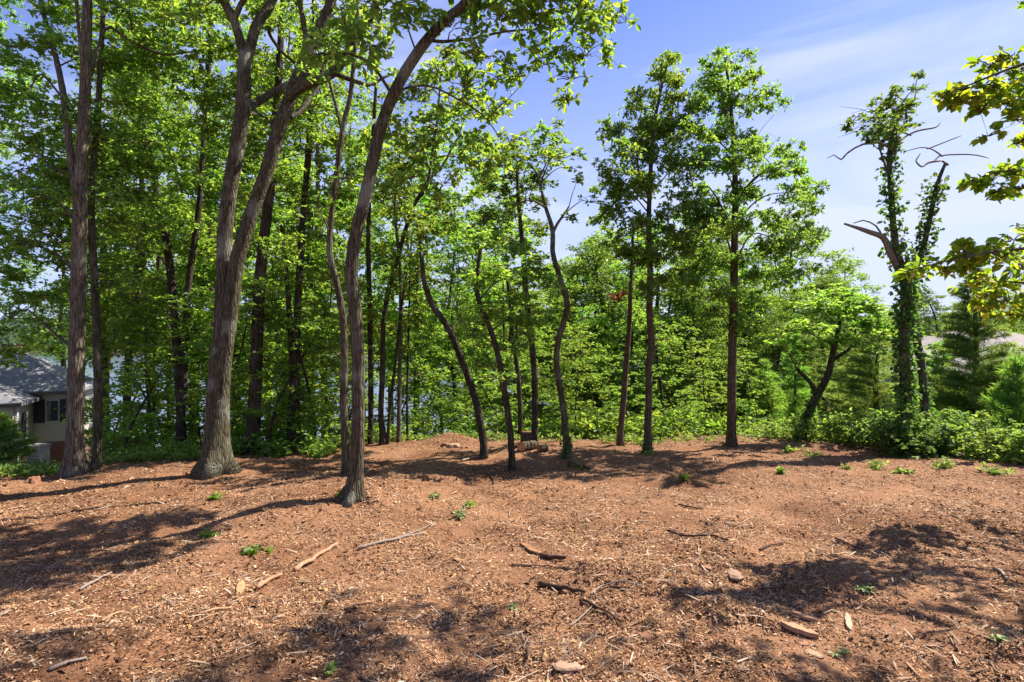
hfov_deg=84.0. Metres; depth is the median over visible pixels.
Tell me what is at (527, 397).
forest tree
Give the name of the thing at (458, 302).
forest tree
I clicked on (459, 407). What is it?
sapling
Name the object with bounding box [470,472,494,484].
stick
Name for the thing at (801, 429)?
shrub
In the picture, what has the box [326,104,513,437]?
forest tree
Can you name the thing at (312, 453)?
shrub
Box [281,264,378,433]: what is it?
sapling
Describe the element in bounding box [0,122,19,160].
forest tree
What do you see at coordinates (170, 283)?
forest tree
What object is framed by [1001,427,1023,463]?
tall weed
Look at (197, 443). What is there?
shrub
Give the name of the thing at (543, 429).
shrub
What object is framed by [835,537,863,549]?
stick
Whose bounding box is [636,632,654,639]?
stone
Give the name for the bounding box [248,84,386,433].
forest tree
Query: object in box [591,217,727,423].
forest tree
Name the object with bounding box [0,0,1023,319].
sky
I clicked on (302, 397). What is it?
sapling
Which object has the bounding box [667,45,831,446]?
oak tree
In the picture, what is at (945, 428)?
shrub
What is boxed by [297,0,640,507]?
leaning tree
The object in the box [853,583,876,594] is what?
weed plant
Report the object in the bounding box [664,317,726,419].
sapling
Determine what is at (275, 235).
sapling
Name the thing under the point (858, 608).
stick
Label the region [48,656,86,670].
stick
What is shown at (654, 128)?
oak tree
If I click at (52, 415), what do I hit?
window
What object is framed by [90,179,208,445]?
forest tree
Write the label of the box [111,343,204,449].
sapling
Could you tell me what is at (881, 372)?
forest tree
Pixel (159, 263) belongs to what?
forest tree
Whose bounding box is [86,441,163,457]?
shrub
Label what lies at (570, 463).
stick
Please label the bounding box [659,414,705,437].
shrub
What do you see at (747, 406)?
sapling
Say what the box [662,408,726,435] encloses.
shrub
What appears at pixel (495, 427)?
shrub
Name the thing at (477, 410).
leaning snag
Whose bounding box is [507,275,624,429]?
forest tree
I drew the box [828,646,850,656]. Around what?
weed plant
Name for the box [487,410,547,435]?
shrub
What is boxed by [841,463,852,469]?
weed plant
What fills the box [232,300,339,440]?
sapling
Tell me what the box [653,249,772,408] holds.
forest tree
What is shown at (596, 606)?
stick
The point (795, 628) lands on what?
wood slab
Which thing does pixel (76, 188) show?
forest tree
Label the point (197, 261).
forest tree
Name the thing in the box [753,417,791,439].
shrub
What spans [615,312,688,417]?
slender tree
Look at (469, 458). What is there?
stick
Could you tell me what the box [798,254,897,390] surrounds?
forest tree
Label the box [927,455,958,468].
weed plant
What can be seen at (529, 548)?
wood slab
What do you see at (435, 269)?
forest tree
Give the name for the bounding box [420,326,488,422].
sapling
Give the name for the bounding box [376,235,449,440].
slender tree
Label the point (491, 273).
tree
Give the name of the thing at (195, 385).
sapling
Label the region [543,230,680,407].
forest tree
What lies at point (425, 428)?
shrub
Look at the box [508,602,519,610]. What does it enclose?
weed plant
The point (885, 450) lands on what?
tall weed
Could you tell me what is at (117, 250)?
forest tree
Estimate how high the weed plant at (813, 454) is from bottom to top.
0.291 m
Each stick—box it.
[47,565,92,576]
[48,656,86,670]
[79,571,111,590]
[101,610,123,621]
[198,607,231,615]
[255,573,282,589]
[293,542,338,571]
[344,601,372,609]
[359,522,435,549]
[461,456,479,460]
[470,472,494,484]
[511,562,571,568]
[538,580,585,592]
[567,461,591,469]
[569,599,597,626]
[582,599,623,622]
[590,580,637,617]
[667,529,728,539]
[678,503,703,508]
[758,542,784,550]
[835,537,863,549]
[854,596,872,610]
[905,662,922,678]
[992,567,1007,579]
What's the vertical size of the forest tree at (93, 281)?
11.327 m
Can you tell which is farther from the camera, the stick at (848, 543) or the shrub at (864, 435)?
the shrub at (864, 435)
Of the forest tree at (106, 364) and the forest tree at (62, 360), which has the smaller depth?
the forest tree at (106, 364)
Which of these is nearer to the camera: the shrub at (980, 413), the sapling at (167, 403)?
the shrub at (980, 413)
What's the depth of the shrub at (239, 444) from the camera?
11.86 m
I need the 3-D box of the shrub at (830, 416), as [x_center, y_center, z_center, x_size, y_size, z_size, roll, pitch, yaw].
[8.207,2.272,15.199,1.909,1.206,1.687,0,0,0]
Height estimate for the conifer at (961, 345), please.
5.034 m
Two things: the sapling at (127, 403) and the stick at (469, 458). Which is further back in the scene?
the sapling at (127, 403)
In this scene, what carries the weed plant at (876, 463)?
on the ground at (470, 526)
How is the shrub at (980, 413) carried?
on the ground at (470, 526)
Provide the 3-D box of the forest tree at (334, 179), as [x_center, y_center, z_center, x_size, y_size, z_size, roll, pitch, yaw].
[-2.505,-1.495,8.424,1.583,7.160,1.467,0,0,0]
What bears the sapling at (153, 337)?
on the ground at (470, 526)
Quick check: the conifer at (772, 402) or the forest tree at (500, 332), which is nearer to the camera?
the conifer at (772, 402)
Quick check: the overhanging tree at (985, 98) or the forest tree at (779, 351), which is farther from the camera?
the forest tree at (779, 351)
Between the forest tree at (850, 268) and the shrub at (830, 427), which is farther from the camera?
the forest tree at (850, 268)
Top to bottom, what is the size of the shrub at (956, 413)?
1.385 m
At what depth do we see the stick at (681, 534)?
5.94 m
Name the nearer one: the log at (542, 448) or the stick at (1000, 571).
the stick at (1000, 571)
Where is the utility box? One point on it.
(43, 449)
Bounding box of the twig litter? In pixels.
[0,434,1023,681]
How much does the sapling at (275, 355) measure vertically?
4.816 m
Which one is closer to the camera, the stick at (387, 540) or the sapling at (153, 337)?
the stick at (387, 540)
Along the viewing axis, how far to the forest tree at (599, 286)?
27.28 m
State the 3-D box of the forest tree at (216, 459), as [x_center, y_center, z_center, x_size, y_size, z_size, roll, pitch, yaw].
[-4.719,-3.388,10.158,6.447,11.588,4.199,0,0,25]
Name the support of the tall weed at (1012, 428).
on the ground at (470, 526)
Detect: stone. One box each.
[25,476,40,483]
[448,443,460,447]
[527,638,537,645]
[554,660,580,672]
[560,646,572,653]
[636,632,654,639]
[702,565,711,569]
[727,569,743,581]
[797,640,808,645]
[805,649,823,658]
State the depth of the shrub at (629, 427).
15.03 m
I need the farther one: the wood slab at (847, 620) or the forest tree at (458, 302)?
the forest tree at (458, 302)
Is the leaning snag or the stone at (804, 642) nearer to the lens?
the stone at (804, 642)
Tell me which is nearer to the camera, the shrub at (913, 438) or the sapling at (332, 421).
the shrub at (913, 438)
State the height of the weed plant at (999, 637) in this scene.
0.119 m
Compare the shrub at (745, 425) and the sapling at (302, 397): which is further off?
the shrub at (745, 425)
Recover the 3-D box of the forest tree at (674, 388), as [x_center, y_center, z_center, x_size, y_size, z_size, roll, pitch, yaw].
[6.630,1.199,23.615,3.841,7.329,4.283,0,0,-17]
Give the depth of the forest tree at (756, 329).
27.20 m
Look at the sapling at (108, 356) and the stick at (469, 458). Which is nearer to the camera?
the stick at (469, 458)
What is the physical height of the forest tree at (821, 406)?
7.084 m
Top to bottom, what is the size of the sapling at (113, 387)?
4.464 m
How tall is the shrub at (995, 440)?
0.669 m
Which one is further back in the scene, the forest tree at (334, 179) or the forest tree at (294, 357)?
the forest tree at (294, 357)
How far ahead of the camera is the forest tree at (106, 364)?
19.34 m
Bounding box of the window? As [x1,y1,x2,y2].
[47,401,57,420]
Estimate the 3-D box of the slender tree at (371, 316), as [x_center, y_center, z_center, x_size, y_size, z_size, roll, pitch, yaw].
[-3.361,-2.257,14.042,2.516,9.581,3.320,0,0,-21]
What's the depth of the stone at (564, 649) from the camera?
3.56 m
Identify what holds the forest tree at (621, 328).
on the ground at (470, 526)
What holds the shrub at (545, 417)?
on the ground at (470, 526)
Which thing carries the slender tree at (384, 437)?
on the ground at (470, 526)
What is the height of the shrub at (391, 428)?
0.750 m
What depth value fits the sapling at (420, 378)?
20.09 m
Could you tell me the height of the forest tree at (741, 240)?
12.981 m
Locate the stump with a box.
[520,431,532,441]
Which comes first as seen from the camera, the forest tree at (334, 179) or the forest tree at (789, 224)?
the forest tree at (334, 179)
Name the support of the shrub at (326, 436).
on the ground at (470, 526)
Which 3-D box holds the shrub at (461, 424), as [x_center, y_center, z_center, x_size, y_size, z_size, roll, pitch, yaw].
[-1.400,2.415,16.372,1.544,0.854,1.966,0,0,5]
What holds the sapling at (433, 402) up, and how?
on the ground at (470, 526)
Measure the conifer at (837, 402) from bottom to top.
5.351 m
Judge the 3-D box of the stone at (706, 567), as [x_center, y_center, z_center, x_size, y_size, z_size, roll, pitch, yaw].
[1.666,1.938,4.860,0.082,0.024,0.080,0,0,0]
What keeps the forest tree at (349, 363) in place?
on the ground at (470, 526)
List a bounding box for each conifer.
[744,358,792,433]
[770,332,819,434]
[822,303,883,429]
[829,304,912,422]
[912,341,970,427]
[913,264,1023,435]
[975,353,1023,437]
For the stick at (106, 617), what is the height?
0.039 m
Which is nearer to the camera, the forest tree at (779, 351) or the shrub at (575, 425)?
the shrub at (575, 425)
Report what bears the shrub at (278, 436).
on the ground at (470, 526)
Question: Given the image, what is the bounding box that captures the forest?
[0,314,1023,347]
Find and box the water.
[28,353,857,452]
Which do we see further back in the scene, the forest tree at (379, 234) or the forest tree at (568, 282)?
the forest tree at (568, 282)
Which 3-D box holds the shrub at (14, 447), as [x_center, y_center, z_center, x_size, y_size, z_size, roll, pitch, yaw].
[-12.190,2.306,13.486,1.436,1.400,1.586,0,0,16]
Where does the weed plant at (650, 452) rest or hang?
on the ground at (470, 526)
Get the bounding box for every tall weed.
[873,430,903,453]
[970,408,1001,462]
[992,418,1020,458]
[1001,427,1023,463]
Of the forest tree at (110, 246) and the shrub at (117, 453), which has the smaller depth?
the shrub at (117, 453)
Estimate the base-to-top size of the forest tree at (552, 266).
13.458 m
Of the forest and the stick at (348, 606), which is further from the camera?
the forest
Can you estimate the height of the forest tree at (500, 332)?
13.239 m
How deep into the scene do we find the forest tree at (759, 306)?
29.22 m
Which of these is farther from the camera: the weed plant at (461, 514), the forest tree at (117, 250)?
the forest tree at (117, 250)
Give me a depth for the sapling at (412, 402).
16.64 m
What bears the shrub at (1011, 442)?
on the ground at (470, 526)
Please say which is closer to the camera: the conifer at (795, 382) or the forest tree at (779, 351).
the conifer at (795, 382)
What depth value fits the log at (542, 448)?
12.01 m
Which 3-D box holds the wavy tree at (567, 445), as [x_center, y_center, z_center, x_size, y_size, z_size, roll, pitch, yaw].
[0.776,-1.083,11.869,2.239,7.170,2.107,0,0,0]
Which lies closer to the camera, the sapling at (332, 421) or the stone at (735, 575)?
the stone at (735, 575)
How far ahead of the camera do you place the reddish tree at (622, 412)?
13.78 m
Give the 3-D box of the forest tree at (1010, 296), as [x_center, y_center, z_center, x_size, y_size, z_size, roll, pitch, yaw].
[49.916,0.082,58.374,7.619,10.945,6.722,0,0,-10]
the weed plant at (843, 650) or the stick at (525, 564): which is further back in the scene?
the stick at (525, 564)
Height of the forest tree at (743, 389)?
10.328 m
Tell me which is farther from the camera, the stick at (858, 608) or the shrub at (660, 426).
the shrub at (660, 426)
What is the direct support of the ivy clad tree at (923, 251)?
on the ground at (470, 526)
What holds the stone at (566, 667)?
on the ground at (470, 526)
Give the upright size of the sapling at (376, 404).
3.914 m
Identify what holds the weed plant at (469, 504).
on the ground at (470, 526)
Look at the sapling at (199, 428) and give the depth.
15.46 m
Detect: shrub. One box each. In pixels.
[0,411,40,461]
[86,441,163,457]
[88,444,146,460]
[128,437,179,452]
[139,438,194,459]
[143,434,203,454]
[189,433,256,454]
[230,426,272,454]
[238,421,306,447]
[241,431,310,456]
[286,439,338,457]
[293,424,366,453]
[305,423,374,446]
[349,423,378,441]
[365,420,403,441]
[390,422,421,440]
[409,415,451,439]
[430,412,488,434]
[466,413,505,437]
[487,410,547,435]
[523,418,559,437]
[538,409,589,437]
[547,408,625,438]
[573,409,643,439]
[577,411,653,437]
[613,417,664,440]
[616,403,672,437]
[631,413,690,437]
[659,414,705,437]
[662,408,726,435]
[669,406,726,431]
[694,416,740,435]
[704,414,777,434]
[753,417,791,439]
[779,411,832,442]
[803,412,868,446]
[814,407,852,438]
[834,409,907,450]
[856,407,893,435]
[867,400,953,459]
[888,391,970,452]
[914,414,983,456]
[932,435,991,459]
[941,411,997,440]
[957,426,1012,459]
[991,423,1023,461]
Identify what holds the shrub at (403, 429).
on the ground at (470, 526)
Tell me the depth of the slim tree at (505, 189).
12.70 m
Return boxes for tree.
[0,0,68,319]
[0,0,221,478]
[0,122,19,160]
[2,55,186,459]
[6,191,111,375]
[22,0,199,469]
[28,26,216,426]
[32,26,251,434]
[35,108,173,379]
[61,0,260,447]
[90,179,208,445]
[92,0,301,431]
[97,48,329,434]
[148,0,396,480]
[148,149,270,371]
[175,126,328,439]
[200,0,344,454]
[234,12,387,434]
[239,185,334,408]
[247,0,363,451]
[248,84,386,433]
[276,90,419,414]
[288,8,397,476]
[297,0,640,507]
[314,232,388,390]
[322,65,419,444]
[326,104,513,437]
[339,161,442,434]
[360,43,485,444]
[364,149,432,441]
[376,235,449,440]
[377,240,488,429]
[402,197,498,420]
[423,285,497,432]
[428,129,540,439]
[436,213,570,470]
[436,224,506,424]
[444,261,526,417]
[460,185,562,433]
[460,282,539,411]
[465,137,564,440]
[470,266,579,426]
[478,286,575,429]
[495,115,603,458]
[506,258,617,436]
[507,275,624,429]
[519,275,618,421]
[535,235,684,420]
[536,248,664,427]
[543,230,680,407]
[573,232,682,416]
[586,49,711,452]
[591,216,661,445]
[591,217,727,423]
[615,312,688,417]
[624,236,758,400]
[633,237,777,423]
[636,283,740,421]
[645,207,785,411]
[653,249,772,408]
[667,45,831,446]
[688,329,755,424]
[699,297,800,420]
[700,272,815,414]
[726,321,826,426]
[736,285,845,418]
[739,213,859,413]
[760,272,881,422]
[764,283,897,440]
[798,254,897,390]
[828,68,940,452]
[843,334,896,411]
[891,1,1023,327]
[895,135,988,421]
[897,288,953,335]
[977,288,1023,334]
[1008,318,1023,333]
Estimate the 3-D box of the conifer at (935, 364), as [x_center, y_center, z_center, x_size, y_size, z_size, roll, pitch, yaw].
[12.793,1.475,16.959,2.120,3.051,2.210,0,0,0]
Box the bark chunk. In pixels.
[539,553,566,559]
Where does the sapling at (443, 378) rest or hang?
on the ground at (470, 526)
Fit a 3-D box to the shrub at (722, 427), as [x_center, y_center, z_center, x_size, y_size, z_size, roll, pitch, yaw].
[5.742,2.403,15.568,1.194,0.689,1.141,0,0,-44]
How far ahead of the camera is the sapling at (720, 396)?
16.44 m
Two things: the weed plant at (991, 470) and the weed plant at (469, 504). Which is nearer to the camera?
the weed plant at (469, 504)
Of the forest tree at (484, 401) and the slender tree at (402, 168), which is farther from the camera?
the forest tree at (484, 401)
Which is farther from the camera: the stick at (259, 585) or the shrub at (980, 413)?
the shrub at (980, 413)
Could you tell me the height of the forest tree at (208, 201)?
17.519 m
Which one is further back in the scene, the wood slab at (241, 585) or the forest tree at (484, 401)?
the forest tree at (484, 401)
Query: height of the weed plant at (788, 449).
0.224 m
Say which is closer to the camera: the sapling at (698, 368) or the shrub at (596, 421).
the shrub at (596, 421)
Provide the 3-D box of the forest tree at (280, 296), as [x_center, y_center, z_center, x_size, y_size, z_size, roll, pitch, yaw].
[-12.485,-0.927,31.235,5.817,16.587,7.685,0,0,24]
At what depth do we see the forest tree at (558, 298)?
25.19 m
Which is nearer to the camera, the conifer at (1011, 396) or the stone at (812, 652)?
the stone at (812, 652)
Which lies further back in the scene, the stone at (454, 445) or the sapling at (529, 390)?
the sapling at (529, 390)
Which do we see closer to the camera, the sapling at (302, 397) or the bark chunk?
the bark chunk
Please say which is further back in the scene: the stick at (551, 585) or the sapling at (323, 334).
the sapling at (323, 334)
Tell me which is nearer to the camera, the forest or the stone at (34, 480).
the stone at (34, 480)
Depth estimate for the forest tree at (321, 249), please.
17.24 m
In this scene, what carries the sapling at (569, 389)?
on the ground at (470, 526)
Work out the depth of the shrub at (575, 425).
15.37 m
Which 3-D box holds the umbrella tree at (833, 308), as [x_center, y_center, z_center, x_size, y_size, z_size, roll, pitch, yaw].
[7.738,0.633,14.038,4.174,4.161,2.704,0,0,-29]
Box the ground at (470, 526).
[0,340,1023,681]
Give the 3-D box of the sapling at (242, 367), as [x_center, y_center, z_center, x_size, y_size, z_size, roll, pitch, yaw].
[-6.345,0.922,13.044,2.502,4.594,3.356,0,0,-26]
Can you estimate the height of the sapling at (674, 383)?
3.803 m
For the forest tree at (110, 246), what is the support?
on the ground at (470, 526)
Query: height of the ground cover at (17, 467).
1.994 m
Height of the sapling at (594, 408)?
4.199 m
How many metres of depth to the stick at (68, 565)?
5.08 m
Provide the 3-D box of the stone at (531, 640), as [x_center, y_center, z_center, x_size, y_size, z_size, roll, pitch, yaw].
[0.137,1.952,3.676,0.078,0.018,0.110,0,0,0]
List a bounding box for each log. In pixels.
[517,440,538,450]
[537,444,548,451]
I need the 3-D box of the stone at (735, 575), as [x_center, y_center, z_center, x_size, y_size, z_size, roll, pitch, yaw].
[1.878,1.986,4.820,0.133,0.050,0.200,0,0,0]
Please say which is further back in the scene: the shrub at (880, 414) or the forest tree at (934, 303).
the forest tree at (934, 303)
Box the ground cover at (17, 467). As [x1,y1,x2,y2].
[0,428,982,477]
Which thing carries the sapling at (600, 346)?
on the ground at (470, 526)
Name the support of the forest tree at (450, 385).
on the ground at (470, 526)
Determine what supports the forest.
on the ground at (470, 526)
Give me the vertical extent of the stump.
0.408 m
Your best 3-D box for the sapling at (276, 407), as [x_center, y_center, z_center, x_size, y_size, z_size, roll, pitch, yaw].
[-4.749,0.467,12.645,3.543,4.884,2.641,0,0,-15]
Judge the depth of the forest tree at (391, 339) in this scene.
25.50 m
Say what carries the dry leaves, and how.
on the ground at (470, 526)
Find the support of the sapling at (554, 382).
on the ground at (470, 526)
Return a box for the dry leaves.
[0,436,1023,681]
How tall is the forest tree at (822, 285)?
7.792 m
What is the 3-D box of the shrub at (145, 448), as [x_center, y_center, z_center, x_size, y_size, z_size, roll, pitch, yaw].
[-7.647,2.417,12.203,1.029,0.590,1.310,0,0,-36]
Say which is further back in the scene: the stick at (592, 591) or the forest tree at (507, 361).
the forest tree at (507, 361)
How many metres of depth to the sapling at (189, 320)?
12.98 m
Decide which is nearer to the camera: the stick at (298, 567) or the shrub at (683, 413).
the stick at (298, 567)
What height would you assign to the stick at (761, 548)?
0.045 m
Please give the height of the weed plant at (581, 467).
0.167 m
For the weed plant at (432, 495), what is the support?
on the ground at (470, 526)
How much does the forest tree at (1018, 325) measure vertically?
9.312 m
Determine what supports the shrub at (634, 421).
on the ground at (470, 526)
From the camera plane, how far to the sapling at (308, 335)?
15.41 m
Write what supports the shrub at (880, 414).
on the ground at (470, 526)
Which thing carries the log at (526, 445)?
on the ground at (470, 526)
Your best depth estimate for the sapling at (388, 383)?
17.64 m
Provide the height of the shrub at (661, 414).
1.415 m
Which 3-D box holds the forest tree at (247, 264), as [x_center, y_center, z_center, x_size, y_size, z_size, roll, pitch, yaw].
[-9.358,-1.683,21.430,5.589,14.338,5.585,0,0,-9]
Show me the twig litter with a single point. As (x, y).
(700, 592)
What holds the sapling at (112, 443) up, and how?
on the ground at (470, 526)
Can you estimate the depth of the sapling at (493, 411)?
16.43 m
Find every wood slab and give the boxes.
[236,580,244,593]
[520,542,541,554]
[780,620,818,638]
[791,611,816,621]
[844,613,852,631]
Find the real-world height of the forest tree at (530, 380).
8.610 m
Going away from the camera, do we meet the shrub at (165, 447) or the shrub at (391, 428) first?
the shrub at (165, 447)
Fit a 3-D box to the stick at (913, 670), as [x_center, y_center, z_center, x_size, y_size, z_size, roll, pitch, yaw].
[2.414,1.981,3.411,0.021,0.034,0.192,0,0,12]
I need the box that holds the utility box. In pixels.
[27,443,50,464]
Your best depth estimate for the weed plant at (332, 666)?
3.36 m
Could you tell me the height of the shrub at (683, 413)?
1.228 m
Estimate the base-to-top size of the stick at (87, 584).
0.026 m
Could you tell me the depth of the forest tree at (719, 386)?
23.90 m
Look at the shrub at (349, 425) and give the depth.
13.17 m
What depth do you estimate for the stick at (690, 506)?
7.39 m
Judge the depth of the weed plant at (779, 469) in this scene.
9.59 m
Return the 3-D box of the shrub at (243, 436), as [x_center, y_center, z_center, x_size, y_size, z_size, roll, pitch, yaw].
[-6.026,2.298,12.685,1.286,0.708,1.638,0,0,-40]
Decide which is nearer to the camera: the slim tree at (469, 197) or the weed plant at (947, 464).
the weed plant at (947, 464)
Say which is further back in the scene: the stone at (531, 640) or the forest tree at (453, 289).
the forest tree at (453, 289)
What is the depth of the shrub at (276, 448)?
11.90 m
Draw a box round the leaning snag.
[420,252,488,458]
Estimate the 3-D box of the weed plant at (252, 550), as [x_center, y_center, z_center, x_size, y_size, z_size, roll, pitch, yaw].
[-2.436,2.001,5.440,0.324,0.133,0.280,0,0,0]
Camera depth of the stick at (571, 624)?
4.05 m
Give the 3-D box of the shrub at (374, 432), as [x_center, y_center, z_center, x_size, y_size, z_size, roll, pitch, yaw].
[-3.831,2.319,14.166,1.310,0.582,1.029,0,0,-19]
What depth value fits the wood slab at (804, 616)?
4.10 m
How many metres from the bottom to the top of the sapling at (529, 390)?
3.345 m
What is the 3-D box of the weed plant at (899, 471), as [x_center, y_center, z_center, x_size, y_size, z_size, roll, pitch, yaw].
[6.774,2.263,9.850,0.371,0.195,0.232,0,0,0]
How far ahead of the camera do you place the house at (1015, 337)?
39.32 m
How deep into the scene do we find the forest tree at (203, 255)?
15.57 m
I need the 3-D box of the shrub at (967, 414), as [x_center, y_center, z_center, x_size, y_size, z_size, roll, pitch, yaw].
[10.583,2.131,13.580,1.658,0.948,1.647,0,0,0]
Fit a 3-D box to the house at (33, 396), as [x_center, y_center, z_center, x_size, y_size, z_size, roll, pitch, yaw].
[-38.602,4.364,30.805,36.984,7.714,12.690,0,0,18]
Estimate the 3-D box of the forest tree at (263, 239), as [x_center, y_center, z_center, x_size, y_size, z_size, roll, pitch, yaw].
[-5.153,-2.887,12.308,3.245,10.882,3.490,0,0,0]
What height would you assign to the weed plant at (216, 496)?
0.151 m
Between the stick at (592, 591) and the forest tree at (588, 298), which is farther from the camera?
the forest tree at (588, 298)
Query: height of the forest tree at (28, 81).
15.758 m
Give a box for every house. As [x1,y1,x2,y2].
[0,352,92,463]
[863,328,1023,407]
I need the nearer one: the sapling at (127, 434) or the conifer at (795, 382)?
the sapling at (127, 434)
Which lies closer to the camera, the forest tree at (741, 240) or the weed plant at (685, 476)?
the weed plant at (685, 476)
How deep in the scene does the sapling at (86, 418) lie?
18.62 m
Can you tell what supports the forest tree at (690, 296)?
on the ground at (470, 526)
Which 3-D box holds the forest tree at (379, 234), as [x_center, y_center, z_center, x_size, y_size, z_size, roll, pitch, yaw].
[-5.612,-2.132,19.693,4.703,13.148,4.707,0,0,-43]
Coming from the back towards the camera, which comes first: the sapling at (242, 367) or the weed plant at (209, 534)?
the sapling at (242, 367)
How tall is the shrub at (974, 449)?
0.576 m
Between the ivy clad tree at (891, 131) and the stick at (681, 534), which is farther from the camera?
the ivy clad tree at (891, 131)
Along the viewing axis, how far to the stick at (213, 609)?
4.09 m
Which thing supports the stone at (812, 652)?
on the ground at (470, 526)
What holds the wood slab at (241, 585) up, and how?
on the ground at (470, 526)
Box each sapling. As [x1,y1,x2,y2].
[54,328,169,452]
[61,302,211,454]
[63,334,175,449]
[84,336,209,458]
[85,271,207,442]
[85,327,203,449]
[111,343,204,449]
[121,324,246,445]
[138,336,204,441]
[147,294,288,440]
[169,279,287,445]
[173,248,277,430]
[186,327,287,438]
[198,304,335,431]
[230,215,338,436]
[230,254,378,451]
[231,253,375,435]
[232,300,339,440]
[238,308,338,437]
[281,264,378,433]
[286,315,379,440]
[301,327,396,433]
[319,302,421,424]
[373,330,454,431]
[385,318,445,422]
[387,332,467,431]
[394,325,480,432]
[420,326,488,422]
[428,318,513,432]
[447,341,524,429]
[491,340,560,430]
[529,330,597,426]
[540,328,609,426]
[545,323,635,431]
[588,342,665,429]
[629,333,707,423]
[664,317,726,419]
[676,344,739,425]
[718,350,791,431]
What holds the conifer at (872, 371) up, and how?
on the ground at (470, 526)
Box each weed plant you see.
[197,527,220,538]
[207,491,221,499]
[239,541,274,555]
[323,659,338,674]
[429,492,440,498]
[453,505,465,518]
[464,499,478,507]
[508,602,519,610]
[572,463,584,469]
[643,448,656,455]
[678,473,690,480]
[776,466,785,474]
[782,445,795,451]
[795,445,825,458]
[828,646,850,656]
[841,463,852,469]
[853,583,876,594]
[865,459,888,469]
[891,466,914,473]
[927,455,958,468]
[975,461,1016,475]
[985,629,1009,644]

